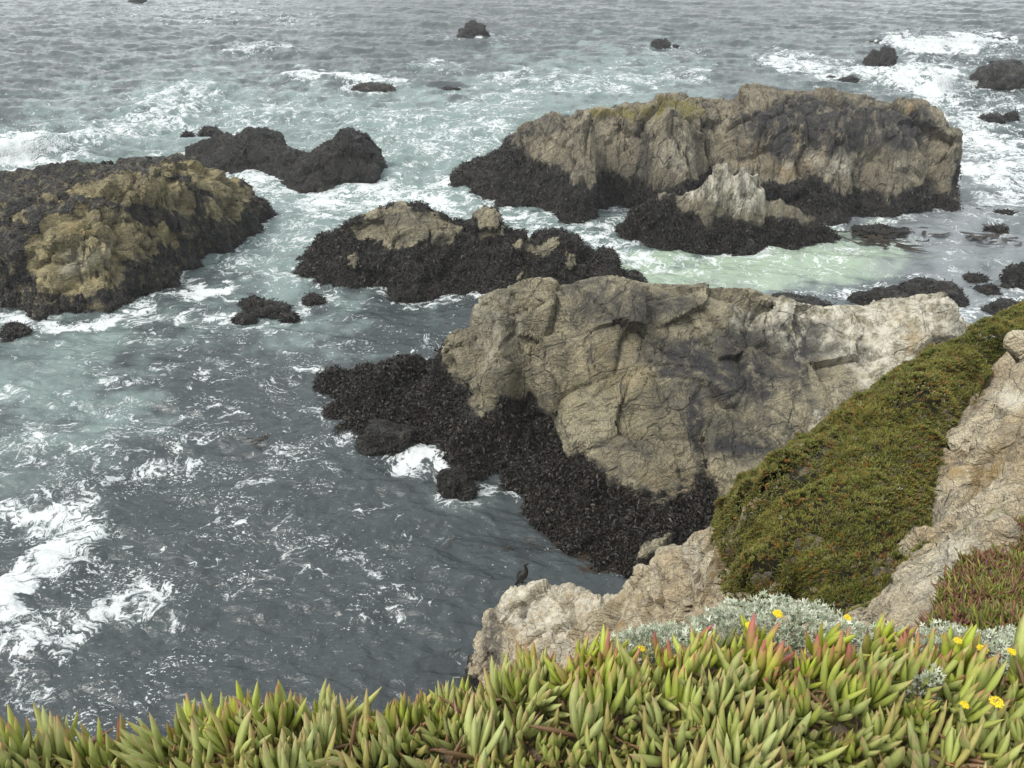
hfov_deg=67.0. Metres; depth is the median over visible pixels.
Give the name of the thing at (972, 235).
kelp
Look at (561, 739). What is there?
ice plant
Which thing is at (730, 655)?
ice plant
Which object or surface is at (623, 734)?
ice plant
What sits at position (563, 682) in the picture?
ice plant
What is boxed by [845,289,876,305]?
boulder
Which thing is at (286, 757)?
ice plant
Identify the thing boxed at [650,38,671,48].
boulder
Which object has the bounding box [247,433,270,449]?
kelp
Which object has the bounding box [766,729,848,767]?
ice plant
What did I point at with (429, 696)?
ice plant
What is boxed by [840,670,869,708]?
ice plant
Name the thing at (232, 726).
ice plant
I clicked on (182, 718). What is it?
ice plant
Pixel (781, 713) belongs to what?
ice plant
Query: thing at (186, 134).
boulder
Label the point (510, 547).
kelp
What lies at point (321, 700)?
ice plant
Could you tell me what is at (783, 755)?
ice plant
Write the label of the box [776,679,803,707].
ice plant
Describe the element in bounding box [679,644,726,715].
ice plant
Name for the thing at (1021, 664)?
ice plant
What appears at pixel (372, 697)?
ice plant
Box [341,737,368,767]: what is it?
ice plant
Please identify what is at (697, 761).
ice plant
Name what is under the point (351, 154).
sea rock
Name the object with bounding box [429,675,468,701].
ice plant
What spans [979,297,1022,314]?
boulder
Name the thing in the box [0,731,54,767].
ice plant
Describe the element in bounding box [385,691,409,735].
ice plant
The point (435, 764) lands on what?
ice plant
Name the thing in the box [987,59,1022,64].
boulder
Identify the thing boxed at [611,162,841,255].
sea rock
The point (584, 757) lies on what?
ice plant
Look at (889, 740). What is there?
ice plant
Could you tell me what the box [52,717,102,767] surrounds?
ice plant
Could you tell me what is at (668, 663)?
ice plant
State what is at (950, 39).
spray
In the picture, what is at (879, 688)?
ice plant
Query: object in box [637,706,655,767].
ice plant
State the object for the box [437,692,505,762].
ice plant
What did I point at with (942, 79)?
spray
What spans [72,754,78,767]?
ice plant
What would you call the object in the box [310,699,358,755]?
ice plant
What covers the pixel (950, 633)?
ice plant
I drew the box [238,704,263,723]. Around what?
ice plant
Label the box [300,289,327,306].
boulder
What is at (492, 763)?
ice plant
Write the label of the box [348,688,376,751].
ice plant
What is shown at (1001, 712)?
ice plant
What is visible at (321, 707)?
ice plant
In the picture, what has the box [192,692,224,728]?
ice plant
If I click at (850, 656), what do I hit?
ice plant
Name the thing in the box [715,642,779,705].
ice plant
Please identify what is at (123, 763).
ice plant
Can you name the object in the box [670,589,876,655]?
silver plant
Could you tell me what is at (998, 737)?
ice plant
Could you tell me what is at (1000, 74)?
boulder
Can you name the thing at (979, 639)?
ice plant
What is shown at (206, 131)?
boulder
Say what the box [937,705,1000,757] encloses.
ice plant
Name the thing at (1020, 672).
ice plant
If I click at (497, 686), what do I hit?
ice plant
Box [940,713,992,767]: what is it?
ice plant
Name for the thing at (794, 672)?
ice plant
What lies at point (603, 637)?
ice plant
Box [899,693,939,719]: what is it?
ice plant
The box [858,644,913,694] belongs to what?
ice plant
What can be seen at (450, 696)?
ice plant
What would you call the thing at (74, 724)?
ice plant
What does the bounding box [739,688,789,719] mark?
ice plant
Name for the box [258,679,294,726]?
ice plant
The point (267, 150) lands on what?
sea rock
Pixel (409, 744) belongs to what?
ice plant
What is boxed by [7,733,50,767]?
ice plant
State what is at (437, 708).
ice plant
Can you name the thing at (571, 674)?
ice plant
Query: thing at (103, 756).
ice plant
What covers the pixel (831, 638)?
ice plant
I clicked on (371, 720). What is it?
ice plant
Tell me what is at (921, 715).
ice plant
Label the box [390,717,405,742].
ice plant
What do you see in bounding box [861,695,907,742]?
ice plant
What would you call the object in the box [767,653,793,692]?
ice plant
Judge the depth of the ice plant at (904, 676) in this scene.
1.92 m
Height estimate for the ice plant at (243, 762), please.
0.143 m
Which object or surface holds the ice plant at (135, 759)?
on the ice plant mat at (182, 752)
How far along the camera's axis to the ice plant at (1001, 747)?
1.80 m
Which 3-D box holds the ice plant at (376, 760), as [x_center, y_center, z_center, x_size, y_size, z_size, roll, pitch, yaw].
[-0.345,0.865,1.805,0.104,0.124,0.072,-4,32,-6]
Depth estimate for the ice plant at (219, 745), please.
1.79 m
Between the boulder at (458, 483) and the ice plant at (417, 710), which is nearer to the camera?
the ice plant at (417, 710)
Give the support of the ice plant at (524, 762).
on the ice plant mat at (182, 752)
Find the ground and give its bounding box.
[173,349,1021,767]
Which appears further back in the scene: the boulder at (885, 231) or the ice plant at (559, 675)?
the boulder at (885, 231)
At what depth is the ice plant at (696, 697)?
1.83 m
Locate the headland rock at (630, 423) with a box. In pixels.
[311,275,971,578]
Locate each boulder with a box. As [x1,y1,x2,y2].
[0,320,33,343]
[128,0,146,2]
[180,130,196,137]
[196,125,223,136]
[229,310,258,325]
[236,293,265,313]
[248,298,293,319]
[278,308,300,322]
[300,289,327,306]
[351,81,397,91]
[355,417,419,456]
[387,285,422,303]
[434,465,479,500]
[439,85,460,90]
[456,19,489,38]
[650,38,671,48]
[772,289,836,306]
[838,75,860,82]
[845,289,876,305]
[851,222,914,239]
[862,45,898,65]
[866,277,970,307]
[869,39,882,43]
[881,62,893,66]
[961,271,992,283]
[968,59,1023,91]
[969,282,1002,296]
[977,111,1007,123]
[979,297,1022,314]
[981,223,1009,233]
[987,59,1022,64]
[992,36,1010,39]
[993,209,1018,214]
[999,261,1023,289]
[999,283,1010,288]
[1002,110,1021,121]
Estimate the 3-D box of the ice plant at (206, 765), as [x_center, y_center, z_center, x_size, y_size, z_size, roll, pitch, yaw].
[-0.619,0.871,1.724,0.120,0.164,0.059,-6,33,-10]
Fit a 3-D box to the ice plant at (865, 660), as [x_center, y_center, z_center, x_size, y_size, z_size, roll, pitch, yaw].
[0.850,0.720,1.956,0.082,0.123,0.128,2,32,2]
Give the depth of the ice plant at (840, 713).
1.83 m
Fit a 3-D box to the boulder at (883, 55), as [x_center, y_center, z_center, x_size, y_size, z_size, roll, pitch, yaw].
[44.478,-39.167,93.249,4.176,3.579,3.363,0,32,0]
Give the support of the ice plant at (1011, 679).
on the ice plant mat at (182, 752)
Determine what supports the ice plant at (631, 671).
on the ice plant mat at (182, 752)
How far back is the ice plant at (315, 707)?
1.98 m
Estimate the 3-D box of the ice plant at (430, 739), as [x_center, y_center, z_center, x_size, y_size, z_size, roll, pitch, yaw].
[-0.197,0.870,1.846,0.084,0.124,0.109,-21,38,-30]
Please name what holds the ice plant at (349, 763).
on the ice plant mat at (182, 752)
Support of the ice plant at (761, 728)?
on the ice plant mat at (182, 752)
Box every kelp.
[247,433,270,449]
[443,530,555,558]
[567,541,622,573]
[835,227,949,251]
[960,203,1021,245]
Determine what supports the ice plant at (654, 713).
on the ice plant mat at (182, 752)
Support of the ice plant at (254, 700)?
on the ice plant mat at (182, 752)
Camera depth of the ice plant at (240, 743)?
1.77 m
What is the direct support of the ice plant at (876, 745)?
on the ice plant mat at (182, 752)
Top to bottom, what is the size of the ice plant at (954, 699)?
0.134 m
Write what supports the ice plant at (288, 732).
on the ice plant mat at (182, 752)
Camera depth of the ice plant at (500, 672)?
2.06 m
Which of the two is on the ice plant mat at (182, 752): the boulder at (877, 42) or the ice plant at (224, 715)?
the ice plant at (224, 715)
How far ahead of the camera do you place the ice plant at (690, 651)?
1.88 m
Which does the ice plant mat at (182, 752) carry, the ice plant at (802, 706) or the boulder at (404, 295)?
the ice plant at (802, 706)
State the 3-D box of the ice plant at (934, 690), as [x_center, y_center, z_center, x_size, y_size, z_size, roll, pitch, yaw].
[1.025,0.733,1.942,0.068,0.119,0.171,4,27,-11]
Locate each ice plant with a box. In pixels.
[0,703,31,759]
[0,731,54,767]
[0,749,45,767]
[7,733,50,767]
[28,702,42,757]
[31,710,77,749]
[34,737,57,766]
[35,705,115,767]
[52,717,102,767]
[54,736,97,767]
[60,741,81,767]
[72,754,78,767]
[74,727,119,767]
[81,718,119,746]
[95,713,126,759]
[107,712,165,761]
[117,752,129,767]
[119,737,163,767]
[125,702,215,750]
[137,717,160,737]
[141,725,167,756]
[166,721,190,741]
[171,692,226,733]
[171,717,215,767]
[189,709,235,755]
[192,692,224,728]
[199,721,216,734]
[204,762,261,767]
[208,700,238,742]
[216,680,261,713]
[226,710,238,739]
[233,709,270,767]
[234,711,290,749]
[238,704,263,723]
[239,723,259,767]
[243,742,276,767]
[248,680,306,737]
[251,717,298,757]
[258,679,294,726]
[260,728,312,767]
[269,712,339,767]
[289,690,336,746]
[293,683,381,722]
[294,679,357,722]
[294,699,317,716]
[299,710,356,767]
[303,728,345,767]
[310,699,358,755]
[312,692,359,748]
[326,750,352,767]
[334,749,360,767]
[339,719,358,743]
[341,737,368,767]
[341,750,355,767]
[347,709,417,767]
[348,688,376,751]
[348,725,385,767]
[350,695,372,720]
[358,715,392,742]
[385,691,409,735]
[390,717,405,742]
[400,692,437,729]
[400,724,448,757]
[402,732,465,767]
[413,715,455,762]
[420,689,433,705]
[423,754,438,767]
[424,695,452,728]
[426,692,432,716]
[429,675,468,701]
[429,677,471,720]
[436,691,445,710]
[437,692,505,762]
[438,687,502,716]
[438,713,476,767]
[450,690,468,737]
[459,699,499,751]
[469,652,536,703]
[474,680,486,703]
[475,666,499,729]
[477,744,496,767]
[479,747,487,767]
[488,656,521,682]
[490,719,518,767]
[496,652,531,702]
[499,754,521,767]
[501,640,531,669]
[503,692,554,740]
[516,747,541,767]
[519,646,565,690]
[525,650,584,708]
[526,674,603,744]
[529,670,570,717]
[530,641,563,667]
[536,723,550,755]
[540,707,565,748]
[542,732,559,767]
[550,653,586,700]
[551,677,582,695]
[566,748,601,767]
[567,740,594,767]
[574,670,627,760]
[575,631,599,667]
[584,639,614,666]
[584,701,609,767]
[585,651,603,686]
[590,624,639,665]
[597,701,623,742]
[599,643,625,695]
[604,632,640,663]
[609,665,653,714]
[609,745,646,767]
[615,635,650,703]
[617,666,661,734]
[618,719,636,751]
[619,643,678,711]
[624,658,647,677]
[624,720,685,766]
[625,694,670,736]
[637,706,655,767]
[652,631,667,676]
[655,644,683,673]
[662,731,693,767]
[665,664,693,714]
[667,639,697,676]
[672,625,723,679]
[673,668,712,738]
[676,631,712,679]
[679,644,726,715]
[681,692,716,728]
[681,733,705,767]
[684,667,721,711]
[689,715,752,767]
[694,648,758,701]
[697,624,714,653]
[699,634,750,674]
[700,715,716,756]
[701,664,734,726]
[701,749,728,767]
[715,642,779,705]
[718,686,755,738]
[729,739,763,767]
[730,719,763,763]
[734,613,765,647]
[737,639,759,666]
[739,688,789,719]
[740,691,788,767]
[744,612,784,686]
[748,729,790,767]
[761,667,799,686]
[763,671,821,727]
[764,691,811,745]
[765,621,793,667]
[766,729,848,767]
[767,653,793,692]
[768,741,786,767]
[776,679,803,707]
[783,696,830,759]
[787,757,816,767]
[794,645,824,691]
[798,629,842,677]
[805,621,870,658]
[806,680,871,722]
[820,646,867,704]
[822,749,839,767]
[838,652,866,673]
[839,625,855,670]
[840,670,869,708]
[842,734,862,763]
[843,711,902,756]
[855,758,871,767]
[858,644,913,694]
[860,736,904,767]
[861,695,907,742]
[862,633,907,661]
[864,651,898,709]
[866,613,909,649]
[868,691,906,741]
[883,628,919,661]
[884,705,900,756]
[893,626,933,651]
[893,718,929,767]
[896,644,924,680]
[899,642,954,727]
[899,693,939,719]
[902,625,935,640]
[904,688,935,732]
[907,637,942,693]
[909,700,946,753]
[929,625,957,654]
[929,655,955,682]
[929,674,1003,728]
[930,643,971,694]
[932,642,951,665]
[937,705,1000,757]
[938,635,964,663]
[940,682,990,732]
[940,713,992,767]
[941,624,995,684]
[946,630,981,651]
[951,690,1023,722]
[953,721,986,762]
[956,642,1006,696]
[973,699,1009,722]
[984,761,1011,767]
[987,720,1023,767]
[988,716,1001,750]
[1003,711,1023,742]
[1005,666,1023,697]
[1005,678,1018,710]
[1008,646,1023,688]
[1009,613,1023,678]
[1014,656,1023,686]
[1014,687,1023,704]
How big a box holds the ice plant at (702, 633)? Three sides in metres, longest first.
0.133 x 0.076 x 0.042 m
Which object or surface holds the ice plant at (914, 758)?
on the ice plant mat at (182, 752)
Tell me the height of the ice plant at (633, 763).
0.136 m
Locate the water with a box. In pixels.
[0,0,1023,745]
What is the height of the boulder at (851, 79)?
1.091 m
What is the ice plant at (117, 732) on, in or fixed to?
on the ice plant mat at (182, 752)
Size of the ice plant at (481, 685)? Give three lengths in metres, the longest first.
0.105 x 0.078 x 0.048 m
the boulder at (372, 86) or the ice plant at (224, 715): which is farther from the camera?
the boulder at (372, 86)
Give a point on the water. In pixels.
(170, 534)
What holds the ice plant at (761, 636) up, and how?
on the ice plant mat at (182, 752)
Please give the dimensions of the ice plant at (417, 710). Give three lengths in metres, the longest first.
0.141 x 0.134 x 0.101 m
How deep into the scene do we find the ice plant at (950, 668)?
1.93 m
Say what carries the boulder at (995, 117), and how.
in the water
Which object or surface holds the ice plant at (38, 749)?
on the ice plant mat at (182, 752)
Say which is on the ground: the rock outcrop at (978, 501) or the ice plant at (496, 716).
the rock outcrop at (978, 501)
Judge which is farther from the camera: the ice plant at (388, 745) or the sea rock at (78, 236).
the sea rock at (78, 236)
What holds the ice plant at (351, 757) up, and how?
on the ice plant mat at (182, 752)
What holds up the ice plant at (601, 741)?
on the ice plant mat at (182, 752)
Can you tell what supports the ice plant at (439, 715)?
on the ice plant mat at (182, 752)
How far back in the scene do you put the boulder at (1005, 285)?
39.93 m
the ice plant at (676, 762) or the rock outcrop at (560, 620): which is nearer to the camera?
the ice plant at (676, 762)
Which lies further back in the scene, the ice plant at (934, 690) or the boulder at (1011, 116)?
the boulder at (1011, 116)
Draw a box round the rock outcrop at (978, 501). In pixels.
[682,330,1023,642]
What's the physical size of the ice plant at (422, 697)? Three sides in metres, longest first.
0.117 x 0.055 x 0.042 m
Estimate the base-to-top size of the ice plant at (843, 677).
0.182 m
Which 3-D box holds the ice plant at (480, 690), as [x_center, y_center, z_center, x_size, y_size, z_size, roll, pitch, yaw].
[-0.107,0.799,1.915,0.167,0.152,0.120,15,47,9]
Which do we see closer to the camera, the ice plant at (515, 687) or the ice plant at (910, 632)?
the ice plant at (515, 687)
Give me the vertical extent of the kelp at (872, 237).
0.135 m
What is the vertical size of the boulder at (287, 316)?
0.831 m
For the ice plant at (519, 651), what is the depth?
2.08 m
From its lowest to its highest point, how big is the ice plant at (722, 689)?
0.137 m
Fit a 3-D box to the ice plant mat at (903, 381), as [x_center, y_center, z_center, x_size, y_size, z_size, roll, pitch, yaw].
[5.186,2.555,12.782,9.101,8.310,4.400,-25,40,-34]
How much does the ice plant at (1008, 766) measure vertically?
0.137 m
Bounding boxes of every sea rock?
[0,153,277,321]
[184,126,309,179]
[280,126,387,193]
[291,200,648,302]
[446,83,963,226]
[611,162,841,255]
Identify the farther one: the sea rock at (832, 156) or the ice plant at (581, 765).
the sea rock at (832, 156)
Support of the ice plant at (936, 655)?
on the ice plant mat at (182, 752)
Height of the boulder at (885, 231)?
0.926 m
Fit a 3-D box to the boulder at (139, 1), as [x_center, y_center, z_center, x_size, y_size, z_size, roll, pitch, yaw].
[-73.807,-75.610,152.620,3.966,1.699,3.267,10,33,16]
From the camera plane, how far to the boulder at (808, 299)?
38.40 m
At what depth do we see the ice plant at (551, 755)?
1.76 m
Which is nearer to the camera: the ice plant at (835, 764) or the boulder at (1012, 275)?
the ice plant at (835, 764)
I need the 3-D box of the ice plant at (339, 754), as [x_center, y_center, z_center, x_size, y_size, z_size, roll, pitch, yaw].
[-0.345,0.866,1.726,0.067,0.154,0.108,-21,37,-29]
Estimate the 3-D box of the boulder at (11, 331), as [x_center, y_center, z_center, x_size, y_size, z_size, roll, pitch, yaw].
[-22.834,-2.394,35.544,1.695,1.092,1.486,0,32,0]
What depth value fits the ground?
9.82 m
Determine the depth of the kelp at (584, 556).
23.17 m
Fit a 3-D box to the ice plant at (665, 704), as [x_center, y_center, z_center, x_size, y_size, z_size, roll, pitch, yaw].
[0.327,0.724,1.864,0.196,0.136,0.078,30,63,29]
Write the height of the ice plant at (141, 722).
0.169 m
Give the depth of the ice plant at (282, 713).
1.84 m
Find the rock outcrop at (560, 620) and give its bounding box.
[463,520,808,693]
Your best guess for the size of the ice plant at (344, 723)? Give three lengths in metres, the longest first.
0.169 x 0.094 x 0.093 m
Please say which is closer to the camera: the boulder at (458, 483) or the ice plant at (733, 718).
the ice plant at (733, 718)
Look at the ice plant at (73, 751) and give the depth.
1.80 m
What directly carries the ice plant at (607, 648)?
on the ice plant mat at (182, 752)
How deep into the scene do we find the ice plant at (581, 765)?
1.74 m
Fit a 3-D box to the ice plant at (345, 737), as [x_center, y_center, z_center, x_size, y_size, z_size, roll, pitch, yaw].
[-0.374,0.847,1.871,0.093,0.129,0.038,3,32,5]
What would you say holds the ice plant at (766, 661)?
on the ice plant mat at (182, 752)
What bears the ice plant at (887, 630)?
on the ice plant mat at (182, 752)
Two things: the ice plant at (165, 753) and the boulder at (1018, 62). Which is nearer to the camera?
the ice plant at (165, 753)
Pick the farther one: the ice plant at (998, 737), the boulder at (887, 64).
the boulder at (887, 64)
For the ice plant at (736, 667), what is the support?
on the ice plant mat at (182, 752)
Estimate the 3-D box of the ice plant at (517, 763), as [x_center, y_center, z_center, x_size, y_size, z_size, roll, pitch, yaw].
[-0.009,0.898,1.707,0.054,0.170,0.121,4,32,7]
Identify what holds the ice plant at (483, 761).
on the ice plant mat at (182, 752)
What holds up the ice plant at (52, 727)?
on the ice plant mat at (182, 752)
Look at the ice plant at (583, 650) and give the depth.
2.10 m
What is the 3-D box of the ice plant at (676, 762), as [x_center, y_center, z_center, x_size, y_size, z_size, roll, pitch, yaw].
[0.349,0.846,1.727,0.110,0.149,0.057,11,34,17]
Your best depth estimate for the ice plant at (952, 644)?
2.02 m
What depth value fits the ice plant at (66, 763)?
1.83 m
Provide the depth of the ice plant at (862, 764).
1.77 m
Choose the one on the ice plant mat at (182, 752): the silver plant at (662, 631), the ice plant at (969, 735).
the ice plant at (969, 735)
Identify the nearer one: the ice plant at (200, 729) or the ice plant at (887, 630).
the ice plant at (200, 729)
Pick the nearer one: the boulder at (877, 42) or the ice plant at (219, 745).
the ice plant at (219, 745)
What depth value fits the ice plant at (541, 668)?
1.96 m
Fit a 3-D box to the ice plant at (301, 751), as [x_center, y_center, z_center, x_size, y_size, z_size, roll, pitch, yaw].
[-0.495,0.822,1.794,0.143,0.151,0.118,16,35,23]
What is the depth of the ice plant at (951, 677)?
1.97 m
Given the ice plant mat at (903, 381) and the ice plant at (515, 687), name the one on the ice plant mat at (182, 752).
the ice plant at (515, 687)
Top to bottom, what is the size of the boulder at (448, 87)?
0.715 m
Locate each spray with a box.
[0,110,71,159]
[895,28,998,47]
[929,60,961,92]
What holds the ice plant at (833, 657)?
on the ice plant mat at (182, 752)
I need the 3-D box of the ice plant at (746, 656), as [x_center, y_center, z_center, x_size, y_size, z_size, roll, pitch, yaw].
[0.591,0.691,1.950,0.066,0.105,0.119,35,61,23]
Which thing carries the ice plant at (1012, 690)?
on the ice plant mat at (182, 752)
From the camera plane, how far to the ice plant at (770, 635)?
1.94 m
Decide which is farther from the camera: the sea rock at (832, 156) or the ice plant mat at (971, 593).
the sea rock at (832, 156)
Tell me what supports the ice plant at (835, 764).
on the ice plant mat at (182, 752)
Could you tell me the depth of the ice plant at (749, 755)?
1.75 m
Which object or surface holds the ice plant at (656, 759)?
on the ice plant mat at (182, 752)
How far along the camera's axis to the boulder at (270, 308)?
37.41 m
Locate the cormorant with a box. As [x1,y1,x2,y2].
[514,563,529,584]
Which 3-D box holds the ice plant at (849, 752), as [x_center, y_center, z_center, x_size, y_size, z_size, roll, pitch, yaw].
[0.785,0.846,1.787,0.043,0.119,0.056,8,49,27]
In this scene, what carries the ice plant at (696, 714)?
on the ice plant mat at (182, 752)
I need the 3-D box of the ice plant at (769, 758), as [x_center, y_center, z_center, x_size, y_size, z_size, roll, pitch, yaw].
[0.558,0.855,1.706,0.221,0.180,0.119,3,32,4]
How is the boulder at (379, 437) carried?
in the water
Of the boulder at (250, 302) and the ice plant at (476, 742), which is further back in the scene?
the boulder at (250, 302)
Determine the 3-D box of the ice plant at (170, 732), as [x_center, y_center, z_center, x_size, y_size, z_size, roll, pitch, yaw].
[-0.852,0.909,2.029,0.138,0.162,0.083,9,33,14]
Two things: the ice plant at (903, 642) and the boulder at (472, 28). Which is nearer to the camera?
the ice plant at (903, 642)
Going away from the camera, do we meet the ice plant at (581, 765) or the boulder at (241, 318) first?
the ice plant at (581, 765)
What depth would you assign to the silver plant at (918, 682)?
1.89 m
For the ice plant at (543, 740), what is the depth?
1.80 m
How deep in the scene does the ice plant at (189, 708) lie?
2.00 m
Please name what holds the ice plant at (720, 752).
on the ice plant mat at (182, 752)
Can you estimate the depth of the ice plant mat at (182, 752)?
1.84 m
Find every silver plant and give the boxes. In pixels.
[609,619,719,664]
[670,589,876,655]
[864,618,1015,675]
[903,662,1003,709]
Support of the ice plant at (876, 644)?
on the ice plant mat at (182, 752)
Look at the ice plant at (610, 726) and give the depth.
1.80 m
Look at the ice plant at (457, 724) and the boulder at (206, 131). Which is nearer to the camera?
the ice plant at (457, 724)
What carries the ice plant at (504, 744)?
on the ice plant mat at (182, 752)
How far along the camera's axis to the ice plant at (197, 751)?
1.76 m
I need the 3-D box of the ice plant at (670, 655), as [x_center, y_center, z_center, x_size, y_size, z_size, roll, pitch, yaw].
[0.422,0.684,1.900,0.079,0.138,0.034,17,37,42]
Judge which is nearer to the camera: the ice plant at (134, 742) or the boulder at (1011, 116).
the ice plant at (134, 742)
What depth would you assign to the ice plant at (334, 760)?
1.74 m
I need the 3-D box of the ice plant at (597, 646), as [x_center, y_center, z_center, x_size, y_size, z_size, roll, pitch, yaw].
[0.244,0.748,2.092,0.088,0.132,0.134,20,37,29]
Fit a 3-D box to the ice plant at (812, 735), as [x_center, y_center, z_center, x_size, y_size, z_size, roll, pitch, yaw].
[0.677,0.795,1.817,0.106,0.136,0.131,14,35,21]
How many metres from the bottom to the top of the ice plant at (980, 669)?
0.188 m
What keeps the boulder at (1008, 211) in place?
in the water
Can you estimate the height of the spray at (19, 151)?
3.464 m
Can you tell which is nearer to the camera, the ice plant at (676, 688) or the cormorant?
the ice plant at (676, 688)
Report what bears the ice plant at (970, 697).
on the ice plant mat at (182, 752)
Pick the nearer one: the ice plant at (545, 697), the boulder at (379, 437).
the ice plant at (545, 697)
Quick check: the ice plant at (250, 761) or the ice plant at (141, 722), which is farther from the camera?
the ice plant at (141, 722)
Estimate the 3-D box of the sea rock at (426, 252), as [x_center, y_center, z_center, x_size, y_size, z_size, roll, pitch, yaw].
[-2.449,-7.138,40.554,19.320,5.006,7.119,0,32,0]
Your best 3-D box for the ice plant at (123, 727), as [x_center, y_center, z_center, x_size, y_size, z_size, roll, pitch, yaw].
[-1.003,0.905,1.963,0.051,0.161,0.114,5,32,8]
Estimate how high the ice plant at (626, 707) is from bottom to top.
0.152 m
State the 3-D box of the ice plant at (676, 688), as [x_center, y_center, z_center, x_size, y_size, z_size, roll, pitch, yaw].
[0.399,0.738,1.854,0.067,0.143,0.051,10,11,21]
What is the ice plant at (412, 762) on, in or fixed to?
on the ice plant mat at (182, 752)
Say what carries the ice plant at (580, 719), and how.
on the ice plant mat at (182, 752)
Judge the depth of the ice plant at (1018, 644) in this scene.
2.07 m
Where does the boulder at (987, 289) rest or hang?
in the water
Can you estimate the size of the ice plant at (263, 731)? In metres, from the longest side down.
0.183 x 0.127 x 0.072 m
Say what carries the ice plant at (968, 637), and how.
on the ice plant mat at (182, 752)
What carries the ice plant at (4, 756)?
on the ice plant mat at (182, 752)
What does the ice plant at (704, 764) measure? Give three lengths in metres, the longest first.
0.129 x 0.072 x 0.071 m
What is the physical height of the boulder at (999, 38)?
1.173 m
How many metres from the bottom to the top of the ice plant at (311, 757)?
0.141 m
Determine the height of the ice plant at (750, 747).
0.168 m
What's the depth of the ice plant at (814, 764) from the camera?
1.75 m
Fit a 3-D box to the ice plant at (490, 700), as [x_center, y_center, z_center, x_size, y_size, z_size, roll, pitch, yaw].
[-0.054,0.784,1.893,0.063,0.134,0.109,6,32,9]
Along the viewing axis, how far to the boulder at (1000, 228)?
46.65 m
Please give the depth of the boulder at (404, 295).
38.71 m
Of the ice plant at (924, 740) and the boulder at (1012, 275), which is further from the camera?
the boulder at (1012, 275)
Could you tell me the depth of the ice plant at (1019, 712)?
1.85 m
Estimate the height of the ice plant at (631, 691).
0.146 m
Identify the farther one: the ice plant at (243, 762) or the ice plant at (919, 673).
the ice plant at (919, 673)
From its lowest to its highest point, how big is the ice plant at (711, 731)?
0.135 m
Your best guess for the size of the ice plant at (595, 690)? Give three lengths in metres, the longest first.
0.172 x 0.163 x 0.123 m
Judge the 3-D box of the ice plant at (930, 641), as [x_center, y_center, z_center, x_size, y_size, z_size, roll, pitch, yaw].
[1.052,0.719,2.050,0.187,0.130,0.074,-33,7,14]
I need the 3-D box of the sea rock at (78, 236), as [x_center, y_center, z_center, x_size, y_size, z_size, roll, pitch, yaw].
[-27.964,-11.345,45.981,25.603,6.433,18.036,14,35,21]
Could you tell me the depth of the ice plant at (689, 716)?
1.82 m
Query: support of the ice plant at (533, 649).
on the ice plant mat at (182, 752)
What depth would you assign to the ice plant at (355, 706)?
2.00 m
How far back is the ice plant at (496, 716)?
1.84 m
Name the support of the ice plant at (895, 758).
on the ice plant mat at (182, 752)
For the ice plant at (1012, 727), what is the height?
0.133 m
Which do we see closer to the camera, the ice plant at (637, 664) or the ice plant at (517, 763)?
the ice plant at (517, 763)
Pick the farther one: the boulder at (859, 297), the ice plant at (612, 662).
the boulder at (859, 297)
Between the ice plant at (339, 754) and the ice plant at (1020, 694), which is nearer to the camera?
the ice plant at (339, 754)
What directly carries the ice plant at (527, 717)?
on the ice plant mat at (182, 752)
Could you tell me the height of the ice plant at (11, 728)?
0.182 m
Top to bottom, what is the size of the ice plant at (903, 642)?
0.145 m
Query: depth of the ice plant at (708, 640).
1.94 m
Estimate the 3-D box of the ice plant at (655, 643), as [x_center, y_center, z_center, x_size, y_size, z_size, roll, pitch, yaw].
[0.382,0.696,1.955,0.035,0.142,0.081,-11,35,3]
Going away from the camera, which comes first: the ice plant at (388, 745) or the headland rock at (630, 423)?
the ice plant at (388, 745)
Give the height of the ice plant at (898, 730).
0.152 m
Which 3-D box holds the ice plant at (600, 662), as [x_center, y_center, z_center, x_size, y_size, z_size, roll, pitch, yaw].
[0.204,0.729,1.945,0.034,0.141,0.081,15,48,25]
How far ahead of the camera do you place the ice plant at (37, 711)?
1.99 m
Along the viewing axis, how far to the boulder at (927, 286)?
38.03 m
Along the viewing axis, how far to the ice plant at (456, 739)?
1.83 m
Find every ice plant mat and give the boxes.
[29,626,1023,767]
[709,299,1023,618]
[914,513,1023,667]
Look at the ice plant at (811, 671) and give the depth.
1.91 m
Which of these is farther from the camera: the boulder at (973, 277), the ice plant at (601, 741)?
the boulder at (973, 277)

